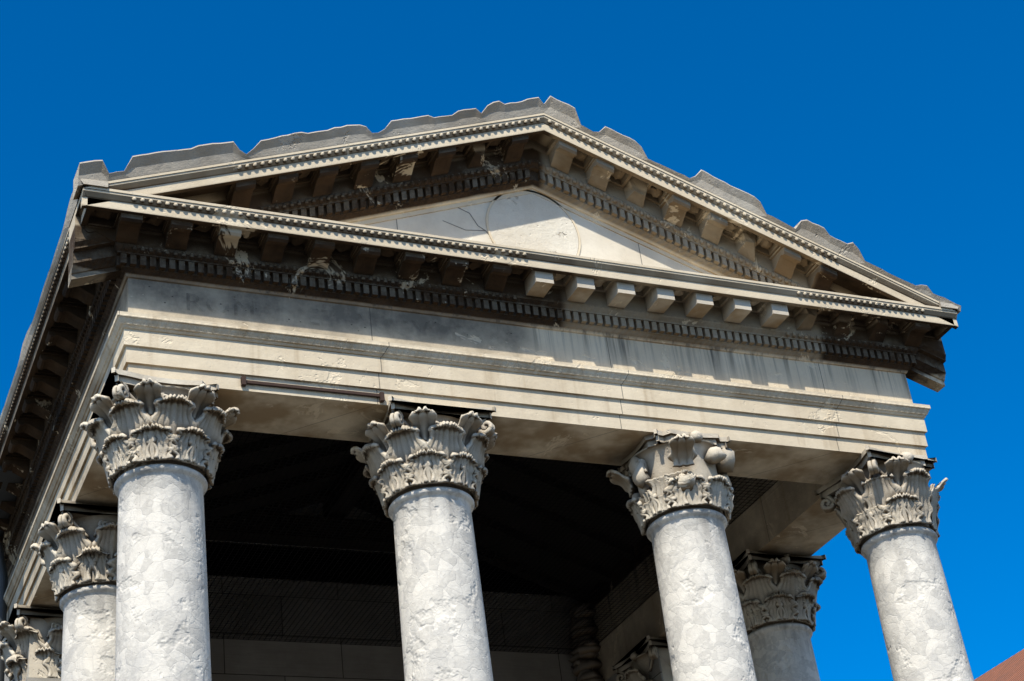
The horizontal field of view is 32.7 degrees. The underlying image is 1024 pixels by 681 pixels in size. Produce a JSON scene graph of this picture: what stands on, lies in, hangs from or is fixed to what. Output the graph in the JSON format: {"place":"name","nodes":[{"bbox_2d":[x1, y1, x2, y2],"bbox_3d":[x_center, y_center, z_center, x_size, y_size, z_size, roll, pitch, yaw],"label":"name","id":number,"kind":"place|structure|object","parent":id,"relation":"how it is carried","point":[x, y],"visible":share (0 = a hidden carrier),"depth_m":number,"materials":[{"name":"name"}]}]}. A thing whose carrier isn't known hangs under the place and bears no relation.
{"place":"outdoors","nodes":[
{"label":"outdoors","id":0,"kind":"place"},
{"bbox_2d":[0,603,672,680],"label":"column capital","id":1,"kind":"object","parent":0,"point":[638,656],"visible":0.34,"depth_m":19.85,"materials":[{"name":"grey stone"}]},
{"bbox_2d":[0,0,1023,680],"label":"sky","id":2,"kind":"structure","parent":0,"point":[894,128],"materials":[{"name":"blue"}]},
{"bbox_2d":[60,463,973,680],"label":"column shafts","id":3,"kind":"object","parent":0,"point":[146,618],"depth_m":16.50,"materials":[{"name":"white stone"}]},
{"bbox_2d":[30,367,947,634],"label":"column capitals","id":4,"kind":"object","parent":3,"relation":"on","point":[424,449],"visible":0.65,"depth_m":17.46,"materials":[{"name":"stone"}]},
{"bbox_2d":[524,270,788,327],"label":"modillions","id":5,"kind":"object","parent":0,"point":[622,295],"visible":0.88,"depth_m":18.44,"materials":[{"name":"beige stone"}]},
{"bbox_2d":[974,649,1023,680],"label":"neighbour roof","id":6,"kind":"structure","parent":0,"point":[1011,668],"depth_m":36.23,"materials":[{"name":"orange tile"}]},
{"bbox_3d":[-1.700,13.094,19.347,9.890,1.550,23.580,7,-34,-23],"label":"podium","id":7,"kind":"object","parent":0,"visible":0},
{"bbox_2d":[0,542,7,680],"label":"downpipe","id":8,"kind":"object","parent":7,"relation":"on","point":[3,588],"visible":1,"depth_m":20.97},
{"bbox_2d":[26,677,60,680],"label":"antae","id":9,"kind":"object","parent":7,"relation":"on","point":[41,679],"visible":0.5,"depth_m":19.41,"materials":[{"name":"beige stone"}]},
{"bbox_2d":[206,541,662,680],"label":"wall","id":10,"kind":"structure","parent":7,"relation":"on","point":[235,658],"depth_m":23.43,"materials":[{"name":"grey stone"}]},
{"bbox_2d":[568,603,604,680],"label":"corner rubble","id":11,"kind":"object","parent":7,"relation":"on","point":[585,661],"visible":0.45,"depth_m":24.35,"materials":[{"name":"stone"}]},
{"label":"temple chamber walls","id":12,"kind":"object","parent":7,"relation":"on","visible":0},
{"bbox_2d":[0,185,956,680],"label":"entablature","id":13,"kind":"structure","parent":12,"relation":"on","point":[798,425],"depth_m":17.80,"materials":[{"name":"stone"}]},
{"bbox_2d":[0,465,23,535],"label":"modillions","id":14,"kind":"object","parent":13,"relation":"attached to","point":[7,477],"visible":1,"depth_m":20.33,"materials":[{"name":"beige stone"}]},
{"bbox_2d":[241,376,384,402],"bbox_3d":[-1.874,0.462,16.493,1.400,0.110,0.045,7,-34,-23],"label":"soffit panel","id":15,"kind":"object","parent":13,"relation":"attached to","point":[380,395],"visible":1,"depth_m":16.49,"materials":[{"name":"beige stone"}]},
{"bbox_2d":[204,429,643,602],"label":"timber roof","id":16,"kind":"structure","parent":13,"relation":"on","point":[623,513],"depth_m":23.46,"materials":[{"name":"brown wood"}]},
{"bbox_2d":[206,503,563,595],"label":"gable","id":17,"kind":"structure","parent":16,"relation":"attached to","point":[320,513],"depth_m":23.94,"materials":[{"name":"paint"}]},
{"bbox_2d":[0,118,923,546],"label":"cornice eggs","id":18,"kind":"object","parent":13,"relation":"on","point":[326,226],"visible":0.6,"depth_m":18.07,"materials":[{"name":"beige stone"}]},
{"bbox_2d":[0,135,936,562],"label":"dentil molding","id":19,"kind":"structure","parent":13,"relation":"on","point":[62,343],"depth_m":18.22,"materials":[{"name":"beige stone"}]},
{"bbox_2d":[0,96,960,430],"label":"sima","id":20,"kind":"object","parent":13,"relation":"on","point":[96,172],"visible":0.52,"depth_m":18.11,"materials":[{"name":"stone"}]},
{"bbox_2d":[68,113,957,391],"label":"raking cornice","id":21,"kind":"structure","parent":13,"relation":"on","point":[92,257],"depth_m":18.77,"materials":[{"name":"stone"}]},
{"bbox_2d":[368,201,700,272],"bbox_3d":[0.179,-0.900,18.877,8.790,1.427,0.588,7,-34,-23],"label":"tympanum","id":22,"kind":"object","parent":13,"relation":"on","point":[599,241],"visible":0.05,"depth_m":18.83,"materials":[{"name":"stone"}]},
{"bbox_2d":[396,207,641,262],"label":"tympanum cracks","id":23,"kind":"object","parent":22,"relation":"attached to","point":[487,232],"visible":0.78,"depth_m":18.43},
{"bbox_2d":[486,190,580,255],"bbox_3d":[0.234,-1.168,18.694,1.104,1.104,0.012,7,-34,-23],"label":"medallion ring","id":24,"kind":"object","parent":22,"relation":"attached to","point":[560,206],"visible":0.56,"depth_m":18.81,"materials":[{"name":"stone"}]},
{"bbox_2d":[488,193,578,254],"bbox_3d":[0.234,-1.169,18.692,1.050,1.050,0.001,7,-34,-23],"label":"medallion disc","id":25,"kind":"object","parent":22,"relation":"attached to","point":[532,221],"visible":0.7,"depth_m":18.74,"materials":[{"name":"stone"}]}
]}

